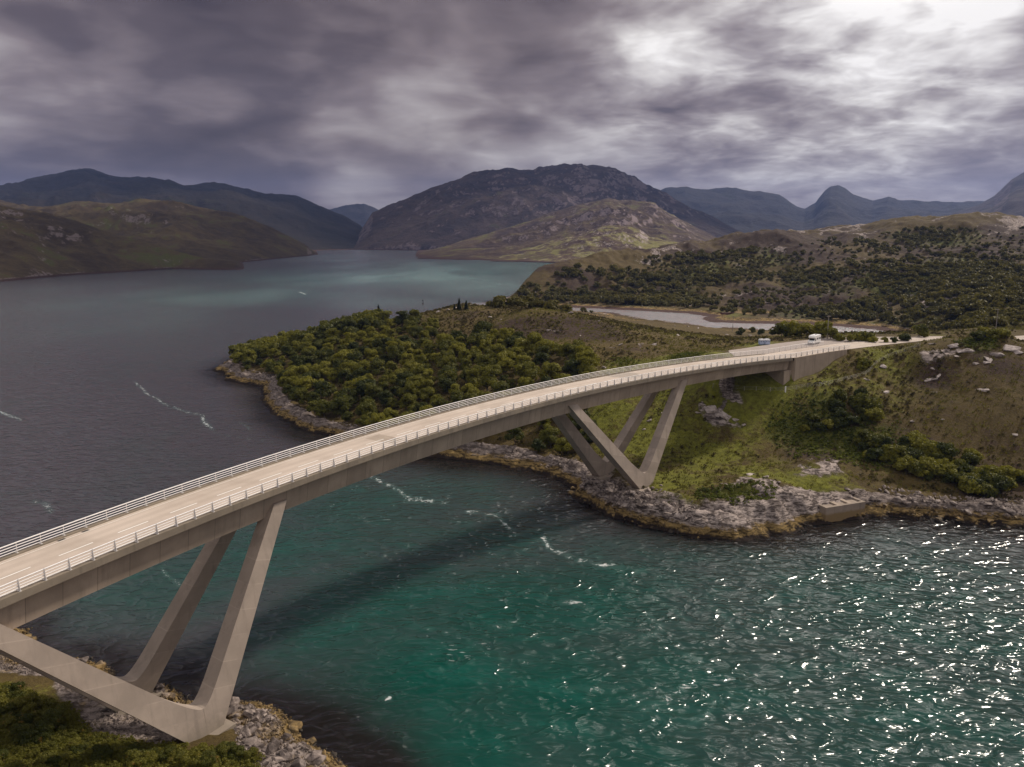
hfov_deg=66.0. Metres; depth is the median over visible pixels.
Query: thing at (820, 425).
bush
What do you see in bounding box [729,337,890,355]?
car park
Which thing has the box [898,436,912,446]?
bush
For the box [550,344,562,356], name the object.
broadleaf tree
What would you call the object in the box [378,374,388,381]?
broadleaf tree
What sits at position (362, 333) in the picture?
broadleaf tree
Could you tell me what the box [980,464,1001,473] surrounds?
bush
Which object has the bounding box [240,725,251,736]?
boulder
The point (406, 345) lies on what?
broadleaf tree
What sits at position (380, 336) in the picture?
broadleaf tree
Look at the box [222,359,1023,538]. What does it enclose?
shore rubble
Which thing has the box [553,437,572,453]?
broadleaf tree
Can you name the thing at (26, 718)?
bush
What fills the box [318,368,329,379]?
broadleaf tree
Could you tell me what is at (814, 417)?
bush
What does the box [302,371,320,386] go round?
broadleaf tree
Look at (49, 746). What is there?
bush
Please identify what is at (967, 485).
bush
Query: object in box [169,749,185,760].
bush
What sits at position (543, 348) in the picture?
broadleaf tree
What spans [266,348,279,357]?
broadleaf tree
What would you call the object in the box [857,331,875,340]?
bush
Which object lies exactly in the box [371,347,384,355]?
broadleaf tree
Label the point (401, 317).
broadleaf tree
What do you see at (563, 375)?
broadleaf tree
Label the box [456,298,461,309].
conifer tree
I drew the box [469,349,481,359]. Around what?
broadleaf tree
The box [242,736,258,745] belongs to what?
boulder
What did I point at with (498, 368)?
broadleaf tree
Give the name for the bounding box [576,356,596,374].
broadleaf tree
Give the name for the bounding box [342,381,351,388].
broadleaf tree
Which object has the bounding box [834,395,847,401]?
bush
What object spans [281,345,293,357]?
broadleaf tree
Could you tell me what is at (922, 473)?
bush
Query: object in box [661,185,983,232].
peak range
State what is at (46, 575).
road bridge
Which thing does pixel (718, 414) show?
boulder
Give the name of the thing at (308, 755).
boulder
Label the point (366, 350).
broadleaf tree
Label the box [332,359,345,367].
broadleaf tree
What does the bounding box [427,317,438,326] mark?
broadleaf tree
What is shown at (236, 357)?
broadleaf tree
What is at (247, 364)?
broadleaf tree
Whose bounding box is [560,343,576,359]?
broadleaf tree
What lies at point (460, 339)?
broadleaf tree
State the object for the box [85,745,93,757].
bush
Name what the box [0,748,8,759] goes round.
bush
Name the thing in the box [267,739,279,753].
boulder
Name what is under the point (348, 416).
broadleaf tree
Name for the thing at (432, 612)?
loch water
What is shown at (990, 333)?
bush
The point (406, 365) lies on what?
broadleaf tree
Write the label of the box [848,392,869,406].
bush
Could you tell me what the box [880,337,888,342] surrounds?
bush
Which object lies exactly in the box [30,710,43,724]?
bush
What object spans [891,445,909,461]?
bush
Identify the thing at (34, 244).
moor
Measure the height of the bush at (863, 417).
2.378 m
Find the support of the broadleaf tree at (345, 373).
on the headland terrain at (790, 508)
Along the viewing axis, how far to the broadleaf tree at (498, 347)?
260.17 m
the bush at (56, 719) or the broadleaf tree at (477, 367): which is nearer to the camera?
the bush at (56, 719)
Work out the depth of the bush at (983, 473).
170.26 m
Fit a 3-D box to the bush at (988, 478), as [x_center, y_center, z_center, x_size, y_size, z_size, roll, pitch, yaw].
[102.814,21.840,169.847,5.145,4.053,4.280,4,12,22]
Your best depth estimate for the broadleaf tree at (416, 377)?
246.17 m
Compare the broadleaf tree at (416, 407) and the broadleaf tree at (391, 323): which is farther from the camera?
the broadleaf tree at (391, 323)
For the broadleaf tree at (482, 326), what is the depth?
289.68 m
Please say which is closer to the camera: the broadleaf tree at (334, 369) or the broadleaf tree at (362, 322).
the broadleaf tree at (334, 369)
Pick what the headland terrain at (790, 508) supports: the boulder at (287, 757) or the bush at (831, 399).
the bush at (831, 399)
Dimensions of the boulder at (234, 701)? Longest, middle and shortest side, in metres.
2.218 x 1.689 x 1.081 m
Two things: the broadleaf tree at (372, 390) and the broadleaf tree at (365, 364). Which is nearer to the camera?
the broadleaf tree at (372, 390)
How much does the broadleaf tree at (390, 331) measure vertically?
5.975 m
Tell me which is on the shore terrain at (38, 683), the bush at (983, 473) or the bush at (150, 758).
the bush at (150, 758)
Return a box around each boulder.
[79,656,88,662]
[93,662,105,668]
[163,692,169,698]
[168,692,175,700]
[226,705,237,717]
[229,696,240,706]
[233,713,242,718]
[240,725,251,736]
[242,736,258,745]
[243,709,255,717]
[250,726,255,733]
[251,711,259,720]
[251,743,263,747]
[256,708,265,715]
[258,718,265,723]
[262,759,268,764]
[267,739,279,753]
[273,756,283,762]
[279,750,285,756]
[282,733,291,740]
[283,751,291,762]
[286,744,292,751]
[287,725,298,734]
[288,720,302,730]
[291,758,305,766]
[304,753,311,759]
[305,736,316,744]
[307,755,326,764]
[311,750,321,761]
[662,512,671,518]
[704,405,717,413]
[715,410,720,416]
[720,411,731,420]
[868,495,875,500]
[892,496,900,501]
[899,498,906,503]
[899,509,909,513]
[935,517,942,521]
[947,343,959,348]
[957,348,974,352]
[964,509,971,515]
[989,353,1005,356]
[1002,513,1011,518]
[1003,344,1020,351]
[1005,507,1015,515]
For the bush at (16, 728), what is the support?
on the shore terrain at (38, 683)
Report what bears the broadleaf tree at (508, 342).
on the headland terrain at (790, 508)
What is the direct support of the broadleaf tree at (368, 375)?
on the headland terrain at (790, 508)
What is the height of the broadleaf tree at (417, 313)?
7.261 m
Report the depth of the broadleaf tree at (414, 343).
293.26 m
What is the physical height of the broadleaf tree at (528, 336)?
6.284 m
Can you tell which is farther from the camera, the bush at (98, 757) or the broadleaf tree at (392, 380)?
the broadleaf tree at (392, 380)
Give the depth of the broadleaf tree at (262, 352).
331.75 m
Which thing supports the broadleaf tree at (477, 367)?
on the headland terrain at (790, 508)
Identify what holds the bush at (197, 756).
on the shore terrain at (38, 683)
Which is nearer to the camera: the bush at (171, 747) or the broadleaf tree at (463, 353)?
the bush at (171, 747)
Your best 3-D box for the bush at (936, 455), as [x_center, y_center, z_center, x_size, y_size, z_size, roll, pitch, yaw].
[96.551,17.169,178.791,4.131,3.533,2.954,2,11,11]
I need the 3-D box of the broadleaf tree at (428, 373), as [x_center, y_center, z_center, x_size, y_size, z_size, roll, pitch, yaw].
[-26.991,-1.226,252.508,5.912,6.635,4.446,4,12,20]
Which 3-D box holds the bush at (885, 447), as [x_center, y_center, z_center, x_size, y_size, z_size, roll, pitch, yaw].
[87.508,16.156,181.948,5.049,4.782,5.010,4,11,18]
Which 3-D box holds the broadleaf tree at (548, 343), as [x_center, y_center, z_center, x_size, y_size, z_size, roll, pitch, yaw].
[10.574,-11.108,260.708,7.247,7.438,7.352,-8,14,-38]
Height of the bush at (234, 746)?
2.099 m
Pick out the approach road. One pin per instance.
(851, 345)
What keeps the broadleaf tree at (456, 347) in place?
on the headland terrain at (790, 508)
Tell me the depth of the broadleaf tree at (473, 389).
226.93 m
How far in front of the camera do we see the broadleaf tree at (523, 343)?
267.39 m
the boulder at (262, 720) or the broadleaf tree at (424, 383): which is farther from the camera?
the broadleaf tree at (424, 383)
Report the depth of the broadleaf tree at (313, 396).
248.04 m
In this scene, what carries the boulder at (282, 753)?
on the shore terrain at (38, 683)
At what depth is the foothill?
2146.26 m
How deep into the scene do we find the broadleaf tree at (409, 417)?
214.12 m
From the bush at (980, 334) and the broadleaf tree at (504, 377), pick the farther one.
the broadleaf tree at (504, 377)
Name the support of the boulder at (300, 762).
on the shore terrain at (38, 683)
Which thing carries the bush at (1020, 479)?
on the headland terrain at (790, 508)
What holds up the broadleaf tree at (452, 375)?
on the headland terrain at (790, 508)
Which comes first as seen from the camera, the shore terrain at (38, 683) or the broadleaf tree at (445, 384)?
the shore terrain at (38, 683)
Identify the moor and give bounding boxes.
[0,199,317,261]
[0,205,243,281]
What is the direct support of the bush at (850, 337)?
on the headland terrain at (790, 508)
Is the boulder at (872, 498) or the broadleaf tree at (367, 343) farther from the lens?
the broadleaf tree at (367, 343)
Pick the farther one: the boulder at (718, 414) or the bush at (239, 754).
the boulder at (718, 414)
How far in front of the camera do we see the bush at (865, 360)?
213.35 m
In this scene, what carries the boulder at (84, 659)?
on the shore terrain at (38, 683)
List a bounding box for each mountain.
[348,163,740,249]
[948,172,1023,216]
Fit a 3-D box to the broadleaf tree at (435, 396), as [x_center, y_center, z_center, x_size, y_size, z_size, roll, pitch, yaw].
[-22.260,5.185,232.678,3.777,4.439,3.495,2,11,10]
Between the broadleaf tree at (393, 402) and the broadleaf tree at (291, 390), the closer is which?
the broadleaf tree at (393, 402)
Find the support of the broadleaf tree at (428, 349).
on the headland terrain at (790, 508)
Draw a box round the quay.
[818,497,865,521]
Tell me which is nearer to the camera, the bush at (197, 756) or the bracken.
the bush at (197, 756)
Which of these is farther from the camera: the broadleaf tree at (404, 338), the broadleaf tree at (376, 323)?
the broadleaf tree at (376, 323)
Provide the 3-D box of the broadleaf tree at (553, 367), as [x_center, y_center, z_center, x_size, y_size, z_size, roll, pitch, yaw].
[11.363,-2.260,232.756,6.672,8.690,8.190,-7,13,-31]
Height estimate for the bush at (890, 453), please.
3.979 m
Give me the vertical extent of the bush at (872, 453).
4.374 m
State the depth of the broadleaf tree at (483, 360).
255.25 m
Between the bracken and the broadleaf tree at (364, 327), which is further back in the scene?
the broadleaf tree at (364, 327)
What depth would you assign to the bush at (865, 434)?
187.98 m
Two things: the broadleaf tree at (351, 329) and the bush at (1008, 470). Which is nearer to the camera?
the bush at (1008, 470)
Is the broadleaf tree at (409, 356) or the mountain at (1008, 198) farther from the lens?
the mountain at (1008, 198)
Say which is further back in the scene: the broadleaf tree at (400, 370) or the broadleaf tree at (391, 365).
the broadleaf tree at (391, 365)
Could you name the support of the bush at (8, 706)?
on the shore terrain at (38, 683)
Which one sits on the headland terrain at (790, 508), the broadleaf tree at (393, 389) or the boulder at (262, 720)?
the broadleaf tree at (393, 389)
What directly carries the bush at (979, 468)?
on the headland terrain at (790, 508)
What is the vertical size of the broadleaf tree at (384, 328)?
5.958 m
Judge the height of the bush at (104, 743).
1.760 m
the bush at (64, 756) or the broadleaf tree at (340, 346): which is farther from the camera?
the broadleaf tree at (340, 346)
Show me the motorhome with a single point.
(815, 338)
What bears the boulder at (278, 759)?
on the shore terrain at (38, 683)
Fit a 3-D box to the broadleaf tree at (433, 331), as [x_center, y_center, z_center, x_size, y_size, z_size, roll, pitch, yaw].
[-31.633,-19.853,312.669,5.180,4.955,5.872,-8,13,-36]
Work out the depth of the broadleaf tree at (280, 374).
287.27 m
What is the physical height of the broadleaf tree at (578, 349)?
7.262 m
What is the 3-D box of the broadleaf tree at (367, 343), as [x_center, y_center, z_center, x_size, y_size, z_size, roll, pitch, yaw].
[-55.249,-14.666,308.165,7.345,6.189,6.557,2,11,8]
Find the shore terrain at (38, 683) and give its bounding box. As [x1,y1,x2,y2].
[0,628,342,766]
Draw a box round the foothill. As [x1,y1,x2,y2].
[416,198,715,259]
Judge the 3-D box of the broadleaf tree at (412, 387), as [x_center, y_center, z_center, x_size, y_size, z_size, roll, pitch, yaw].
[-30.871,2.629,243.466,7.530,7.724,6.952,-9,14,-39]
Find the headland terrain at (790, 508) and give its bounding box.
[212,212,1023,540]
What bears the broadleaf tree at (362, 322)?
on the headland terrain at (790, 508)
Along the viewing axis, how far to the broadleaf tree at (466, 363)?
257.80 m
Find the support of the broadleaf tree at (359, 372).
on the headland terrain at (790, 508)
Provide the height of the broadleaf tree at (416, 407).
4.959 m
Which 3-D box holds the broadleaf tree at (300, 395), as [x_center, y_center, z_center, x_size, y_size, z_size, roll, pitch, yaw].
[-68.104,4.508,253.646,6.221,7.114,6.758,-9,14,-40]
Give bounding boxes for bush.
[0,681,10,687]
[0,681,26,699]
[0,685,9,697]
[0,692,8,705]
[0,702,18,715]
[0,714,17,729]
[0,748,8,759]
[3,758,21,766]
[6,687,28,699]
[8,691,43,713]
[8,722,32,743]
[12,712,24,718]
[16,712,32,724]
[18,723,51,745]
[26,748,42,759]
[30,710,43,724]
[33,708,66,731]
[35,750,53,764]
[38,723,55,738]
[40,704,67,720]
[43,741,58,751]
[47,754,65,766]
[51,751,68,766]
[57,710,71,724]
[63,736,83,751]
[70,743,84,753]
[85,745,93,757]
[90,753,106,760]
[91,743,110,758]
[93,742,109,746]
[103,749,113,757]
[110,743,123,755]
[115,746,132,760]
[120,750,141,766]
[121,748,137,763]
[124,742,143,753]
[128,757,144,766]
[140,747,158,753]
[140,750,157,766]
[157,748,170,761]
[163,744,175,751]
[167,751,179,766]
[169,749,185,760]
[180,750,195,766]
[187,751,201,766]
[191,742,211,753]
[192,755,207,766]
[199,753,217,766]
[200,749,215,754]
[208,755,220,766]
[215,741,227,760]
[221,740,230,752]
[226,741,245,759]
[232,747,247,761]
[244,747,258,763]
[735,327,745,334]
[757,329,764,334]
[768,322,789,336]
[780,320,798,335]
[789,323,804,335]
[796,322,813,335]
[800,424,809,430]
[802,421,816,430]
[805,412,820,421]
[812,320,832,335]
[815,422,826,431]
[821,419,833,429]
[822,326,838,338]
[827,397,843,406]
[827,400,845,411]
[830,416,846,427]
[832,388,847,397]
[832,409,852,421]
[833,333,846,340]
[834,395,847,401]
[842,415,860,425]
[846,334,856,340]
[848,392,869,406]
[852,428,874,444]
[853,332,863,340]
[853,388,867,394]
[855,406,868,413]
[856,364,865,370]
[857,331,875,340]
[858,442,868,449]
[859,413,869,420]
[862,358,871,363]
[863,396,883,410]
[864,360,872,367]
[864,407,884,421]
[865,447,886,460]
[867,336,878,341]
[869,434,884,446]
[877,455,887,461]
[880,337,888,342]
[880,449,900,461]
[881,444,901,455]
[882,436,891,444]
[890,337,898,342]
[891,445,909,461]
[893,455,918,470]
[897,333,911,340]
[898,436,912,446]
[899,447,922,458]
[905,430,925,441]
[908,436,927,450]
[908,462,925,475]
[911,323,928,336]
[914,468,928,477]
[919,457,941,474]
[922,447,940,455]
[924,439,940,451]
[924,471,933,480]
[928,451,944,459]
[936,441,959,456]
[936,463,957,478]
[942,470,955,482]
[945,454,952,460]
[950,458,966,472]
[952,472,968,483]
[956,462,974,472]
[958,476,983,494]
[961,452,980,464]
[962,448,984,459]
[966,475,982,487]
[968,472,980,478]
[969,330,986,340]
[974,467,984,475]
[977,326,989,332]
[978,470,996,480]
[979,475,993,488]
[979,483,999,497]
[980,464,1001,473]
[986,329,1000,338]
[988,472,999,483]
[991,475,1016,489]
[994,328,1010,337]
[998,465,1023,479]
[1000,475,1017,491]
[1016,474,1023,483]
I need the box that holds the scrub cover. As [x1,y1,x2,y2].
[0,687,265,766]
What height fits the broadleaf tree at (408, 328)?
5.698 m
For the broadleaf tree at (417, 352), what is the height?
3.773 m
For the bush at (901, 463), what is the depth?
175.88 m
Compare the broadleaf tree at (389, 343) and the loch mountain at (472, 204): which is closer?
the broadleaf tree at (389, 343)
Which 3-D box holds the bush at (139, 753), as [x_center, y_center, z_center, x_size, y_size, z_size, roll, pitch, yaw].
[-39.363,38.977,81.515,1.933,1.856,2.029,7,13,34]
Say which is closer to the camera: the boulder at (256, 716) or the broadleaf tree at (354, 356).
the boulder at (256, 716)
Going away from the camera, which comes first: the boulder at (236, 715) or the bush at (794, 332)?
the boulder at (236, 715)
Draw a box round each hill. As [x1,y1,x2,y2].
[329,204,377,226]
[490,225,678,262]
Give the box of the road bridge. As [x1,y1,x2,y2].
[0,341,846,742]
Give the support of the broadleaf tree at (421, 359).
on the headland terrain at (790, 508)
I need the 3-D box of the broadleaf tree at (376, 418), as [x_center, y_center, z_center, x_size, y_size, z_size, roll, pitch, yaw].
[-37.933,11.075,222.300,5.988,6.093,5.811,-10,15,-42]
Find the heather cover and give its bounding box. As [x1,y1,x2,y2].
[304,302,1023,499]
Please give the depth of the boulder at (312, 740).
90.90 m
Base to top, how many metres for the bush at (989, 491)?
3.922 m
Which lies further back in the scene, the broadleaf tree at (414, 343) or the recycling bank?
the broadleaf tree at (414, 343)
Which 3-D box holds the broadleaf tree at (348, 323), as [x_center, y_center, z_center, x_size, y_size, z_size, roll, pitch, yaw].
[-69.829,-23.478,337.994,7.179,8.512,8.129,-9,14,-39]
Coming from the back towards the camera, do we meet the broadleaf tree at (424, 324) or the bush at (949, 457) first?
the broadleaf tree at (424, 324)
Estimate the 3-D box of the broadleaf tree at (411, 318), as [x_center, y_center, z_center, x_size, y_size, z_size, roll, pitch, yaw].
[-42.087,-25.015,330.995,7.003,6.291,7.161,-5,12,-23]
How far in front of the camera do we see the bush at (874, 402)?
196.00 m
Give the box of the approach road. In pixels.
[768,336,1023,357]
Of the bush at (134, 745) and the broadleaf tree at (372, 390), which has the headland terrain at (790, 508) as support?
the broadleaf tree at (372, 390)
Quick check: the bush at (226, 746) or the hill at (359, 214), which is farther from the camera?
the hill at (359, 214)
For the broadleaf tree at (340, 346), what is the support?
on the headland terrain at (790, 508)
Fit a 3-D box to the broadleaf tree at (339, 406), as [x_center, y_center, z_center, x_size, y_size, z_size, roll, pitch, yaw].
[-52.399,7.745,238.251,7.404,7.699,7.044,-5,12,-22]
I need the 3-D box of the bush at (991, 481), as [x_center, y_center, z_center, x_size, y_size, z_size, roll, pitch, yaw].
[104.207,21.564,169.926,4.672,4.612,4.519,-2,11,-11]
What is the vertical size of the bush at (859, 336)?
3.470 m
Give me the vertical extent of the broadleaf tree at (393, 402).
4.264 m
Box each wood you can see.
[228,308,392,355]
[485,225,1023,330]
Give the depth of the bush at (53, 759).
78.98 m
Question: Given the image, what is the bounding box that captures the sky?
[0,0,1023,209]
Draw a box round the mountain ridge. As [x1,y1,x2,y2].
[0,168,362,250]
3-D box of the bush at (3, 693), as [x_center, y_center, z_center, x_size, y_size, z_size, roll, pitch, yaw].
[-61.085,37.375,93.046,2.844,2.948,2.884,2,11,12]
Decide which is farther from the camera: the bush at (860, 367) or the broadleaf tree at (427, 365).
the broadleaf tree at (427, 365)
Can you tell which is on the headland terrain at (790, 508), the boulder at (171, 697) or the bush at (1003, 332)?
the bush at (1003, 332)
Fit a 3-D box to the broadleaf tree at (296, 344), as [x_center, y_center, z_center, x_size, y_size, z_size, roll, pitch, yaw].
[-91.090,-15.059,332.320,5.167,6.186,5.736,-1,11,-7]
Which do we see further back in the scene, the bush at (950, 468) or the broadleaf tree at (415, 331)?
the broadleaf tree at (415, 331)
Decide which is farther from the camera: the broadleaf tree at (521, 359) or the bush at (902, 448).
the broadleaf tree at (521, 359)
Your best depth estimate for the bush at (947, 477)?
172.08 m
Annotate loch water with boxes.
[0,250,1023,766]
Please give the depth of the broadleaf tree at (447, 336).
285.40 m
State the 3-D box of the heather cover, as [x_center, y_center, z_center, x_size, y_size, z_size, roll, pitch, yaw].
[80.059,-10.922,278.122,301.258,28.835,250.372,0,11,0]
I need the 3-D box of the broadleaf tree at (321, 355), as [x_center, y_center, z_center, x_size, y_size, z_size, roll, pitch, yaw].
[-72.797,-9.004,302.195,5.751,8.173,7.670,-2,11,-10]
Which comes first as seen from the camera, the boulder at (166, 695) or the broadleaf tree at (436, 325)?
the boulder at (166, 695)
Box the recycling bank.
[758,339,764,344]
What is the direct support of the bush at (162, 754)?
on the shore terrain at (38, 683)
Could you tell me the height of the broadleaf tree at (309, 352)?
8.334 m
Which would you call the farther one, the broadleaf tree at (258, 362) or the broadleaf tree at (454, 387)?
the broadleaf tree at (258, 362)
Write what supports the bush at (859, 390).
on the headland terrain at (790, 508)
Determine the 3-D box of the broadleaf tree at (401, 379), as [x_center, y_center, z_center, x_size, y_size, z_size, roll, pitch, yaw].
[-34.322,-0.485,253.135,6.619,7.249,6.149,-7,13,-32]
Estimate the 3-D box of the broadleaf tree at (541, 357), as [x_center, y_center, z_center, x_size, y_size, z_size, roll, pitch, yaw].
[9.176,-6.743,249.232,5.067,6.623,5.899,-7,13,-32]
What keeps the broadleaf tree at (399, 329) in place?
on the headland terrain at (790, 508)
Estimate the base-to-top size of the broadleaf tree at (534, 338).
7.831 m
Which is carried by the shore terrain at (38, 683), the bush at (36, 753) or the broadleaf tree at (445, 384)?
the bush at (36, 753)
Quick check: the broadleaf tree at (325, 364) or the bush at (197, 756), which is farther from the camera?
the broadleaf tree at (325, 364)
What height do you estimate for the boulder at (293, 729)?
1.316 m
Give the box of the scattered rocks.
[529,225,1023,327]
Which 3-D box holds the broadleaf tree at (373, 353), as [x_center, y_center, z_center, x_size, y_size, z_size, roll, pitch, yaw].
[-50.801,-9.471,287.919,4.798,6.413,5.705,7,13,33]
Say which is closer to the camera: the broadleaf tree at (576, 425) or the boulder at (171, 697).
the boulder at (171, 697)
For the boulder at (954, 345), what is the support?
on the headland terrain at (790, 508)
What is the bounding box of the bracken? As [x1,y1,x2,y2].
[602,337,1003,504]
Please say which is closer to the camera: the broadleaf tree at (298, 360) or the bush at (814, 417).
the bush at (814, 417)
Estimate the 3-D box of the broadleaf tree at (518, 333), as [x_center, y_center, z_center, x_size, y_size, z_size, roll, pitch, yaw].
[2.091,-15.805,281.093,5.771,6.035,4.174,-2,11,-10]
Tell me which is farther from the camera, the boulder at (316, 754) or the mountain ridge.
the mountain ridge
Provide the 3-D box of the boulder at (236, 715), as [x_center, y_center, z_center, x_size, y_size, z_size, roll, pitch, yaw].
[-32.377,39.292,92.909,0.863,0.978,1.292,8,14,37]
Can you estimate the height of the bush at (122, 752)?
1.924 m
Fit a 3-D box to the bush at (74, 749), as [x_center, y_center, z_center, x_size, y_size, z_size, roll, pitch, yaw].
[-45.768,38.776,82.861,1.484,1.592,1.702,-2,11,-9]
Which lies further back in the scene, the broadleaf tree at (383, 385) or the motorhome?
the broadleaf tree at (383, 385)
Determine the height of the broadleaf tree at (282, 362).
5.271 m
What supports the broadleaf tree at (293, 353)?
on the headland terrain at (790, 508)
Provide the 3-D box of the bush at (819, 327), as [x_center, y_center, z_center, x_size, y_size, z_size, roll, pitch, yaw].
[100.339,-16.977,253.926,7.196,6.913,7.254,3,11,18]
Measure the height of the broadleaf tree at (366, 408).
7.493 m
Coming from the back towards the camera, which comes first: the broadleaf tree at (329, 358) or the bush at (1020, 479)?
the broadleaf tree at (329, 358)
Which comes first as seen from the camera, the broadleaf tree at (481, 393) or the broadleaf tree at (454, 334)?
the broadleaf tree at (481, 393)
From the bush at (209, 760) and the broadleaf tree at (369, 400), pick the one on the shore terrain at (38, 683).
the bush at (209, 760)
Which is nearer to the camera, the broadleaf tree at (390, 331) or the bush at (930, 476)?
the bush at (930, 476)
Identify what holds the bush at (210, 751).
on the shore terrain at (38, 683)
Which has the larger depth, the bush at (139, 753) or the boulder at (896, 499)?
the boulder at (896, 499)
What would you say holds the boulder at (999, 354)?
on the headland terrain at (790, 508)
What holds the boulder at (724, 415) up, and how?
on the headland terrain at (790, 508)
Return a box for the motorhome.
[807,334,820,343]
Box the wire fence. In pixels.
[733,342,920,391]
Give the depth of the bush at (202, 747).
83.38 m
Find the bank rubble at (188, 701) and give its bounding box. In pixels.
[0,627,346,766]
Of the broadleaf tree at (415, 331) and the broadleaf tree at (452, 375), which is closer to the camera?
the broadleaf tree at (452, 375)
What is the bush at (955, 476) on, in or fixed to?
on the headland terrain at (790, 508)
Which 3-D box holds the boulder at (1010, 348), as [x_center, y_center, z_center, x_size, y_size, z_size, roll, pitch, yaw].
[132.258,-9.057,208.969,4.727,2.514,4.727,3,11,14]
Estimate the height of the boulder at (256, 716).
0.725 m
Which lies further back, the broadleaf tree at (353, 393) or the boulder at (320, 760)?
the broadleaf tree at (353, 393)
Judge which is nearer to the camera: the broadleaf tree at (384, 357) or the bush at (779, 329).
the bush at (779, 329)
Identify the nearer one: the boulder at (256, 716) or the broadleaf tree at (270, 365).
the boulder at (256, 716)
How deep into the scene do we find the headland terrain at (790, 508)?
205.53 m
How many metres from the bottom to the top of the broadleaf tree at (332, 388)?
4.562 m
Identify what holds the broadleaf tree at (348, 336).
on the headland terrain at (790, 508)
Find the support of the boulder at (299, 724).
on the shore terrain at (38, 683)
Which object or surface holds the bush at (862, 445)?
on the headland terrain at (790, 508)
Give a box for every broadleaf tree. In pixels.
[229,352,242,363]
[241,349,257,363]
[242,359,250,371]
[247,348,260,363]
[255,358,262,365]
[257,345,269,358]
[260,359,272,368]
[264,361,281,373]
[266,344,280,353]
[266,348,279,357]
[273,360,286,365]
[274,365,283,373]
[275,370,288,378]
[277,376,288,389]
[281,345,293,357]
[282,376,298,386]
[282,384,292,393]
[283,367,295,376]
[287,386,302,400]
[288,351,299,359]
[288,387,308,405]
[290,354,313,365]
[291,341,300,351]
[292,365,308,378]
[293,376,316,389]
[296,341,311,351]
[300,348,318,359]
[301,333,317,343]
[301,338,312,342]
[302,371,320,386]
[306,400,320,413]
[307,391,319,403]
[308,366,317,373]
[312,342,322,349]
[312,380,331,398]
[313,399,329,417]
[314,334,325,341]
[314,350,327,364]
[316,339,325,344]
[317,361,332,370]
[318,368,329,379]
[323,342,333,349]
[324,384,337,395]
[325,328,342,337]
[325,335,339,345]
[326,349,334,357]
[326,356,335,363]
[326,395,349,417]
[327,371,337,381]
[329,367,339,378]
[330,349,353,361]
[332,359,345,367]
[335,344,347,352]
[336,388,358,399]
[337,370,353,383]
[338,360,357,376]
[340,319,359,331]
[341,411,353,421]
[342,326,357,333]
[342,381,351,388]
[343,332,355,342]
[345,352,362,363]
[346,395,356,408]
[347,341,358,349]
[349,376,366,388]
[352,359,371,371]
[353,367,371,378]
[354,415,370,428]
[355,330,368,344]
[355,378,376,397]
[355,401,377,417]
[357,318,370,328]
[358,346,367,355]
[358,396,371,403]
[360,398,376,407]
[361,325,369,333]
[363,338,376,348]
[364,348,370,356]
[364,373,375,381]
[364,382,382,398]
[364,412,386,428]
[366,326,374,332]
[367,349,378,360]
[368,331,379,338]
[370,359,384,377]
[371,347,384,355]
[372,319,386,327]
[372,338,381,346]
[374,334,386,338]
[377,390,393,403]
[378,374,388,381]
[378,381,388,390]
[379,325,389,334]
[379,337,391,353]
[379,417,397,428]
[380,354,389,362]
[383,369,393,377]
[384,361,397,369]
[384,407,398,418]
[385,341,397,351]
[385,397,398,407]
[386,328,397,336]
[387,319,395,327]
[387,345,404,362]
[388,375,396,385]
[390,386,401,397]
[392,339,401,346]
[393,310,409,326]
[393,368,409,374]
[394,371,414,387]
[396,326,404,332]
[397,335,411,341]
[397,380,420,398]
[397,413,423,422]
[399,341,413,352]
[399,352,414,364]
[399,393,416,410]
[400,411,415,419]
[403,316,418,325]
[403,321,416,329]
[403,361,417,368]
[405,325,415,332]
[405,339,421,353]
[406,375,423,381]
[408,309,421,318]
[409,325,423,338]
[409,362,423,372]
[411,365,432,375]
[412,349,422,356]
[412,402,427,411]
[414,354,428,363]
[416,337,428,346]
[417,330,430,339]
[418,386,434,401]
[418,405,435,413]
[419,378,436,392]
[421,321,428,327]
[421,340,435,348]
[422,343,435,353]
[423,363,430,368]
[423,369,436,383]
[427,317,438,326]
[427,327,438,335]
[428,397,448,411]
[430,352,440,361]
[430,394,440,402]
[432,322,439,328]
[434,349,457,361]
[435,333,445,342]
[435,339,456,350]
[435,355,458,367]
[436,365,457,378]
[437,369,457,382]
[437,378,456,391]
[440,334,455,343]
[447,343,465,357]
[448,383,461,393]
[448,394,465,408]
[450,330,462,339]
[450,389,463,399]
[455,336,465,343]
[456,334,467,341]
[457,348,471,362]
[459,358,471,369]
[459,368,470,380]
[461,382,479,392]
[463,392,478,403]
[465,367,479,383]
[466,332,486,346]
[467,386,479,394]
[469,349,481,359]
[471,320,491,333]
[473,354,482,362]
[473,365,481,373]
[475,354,497,366]
[476,391,492,402]
[477,339,492,351]
[478,367,498,390]
[484,348,492,355]
[485,364,501,377]
[486,334,496,343]
[489,329,499,340]
[490,343,506,357]
[491,380,509,395]
[496,350,516,364]
[496,357,513,373]
[497,391,510,397]
[499,328,514,339]
[499,374,508,382]
[501,336,516,348]
[504,427,524,444]
[506,378,516,390]
[511,331,525,338]
[511,347,526,360]
[512,338,532,352]
[512,387,521,393]
[514,361,539,379]
[515,355,531,363]
[517,376,535,389]
[525,331,539,340]
[526,350,533,356]
[529,333,542,353]
[530,438,546,451]
[532,339,554,354]
[532,352,549,368]
[536,345,549,359]
[537,418,551,428]
[538,361,561,380]
[538,425,559,446]
[539,376,550,386]
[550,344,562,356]
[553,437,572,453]
[554,373,572,384]
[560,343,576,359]
[562,340,586,346]
[562,359,580,376]
[571,420,581,428]
[574,345,591,357]
[576,349,600,366]
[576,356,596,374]
[578,371,591,378]

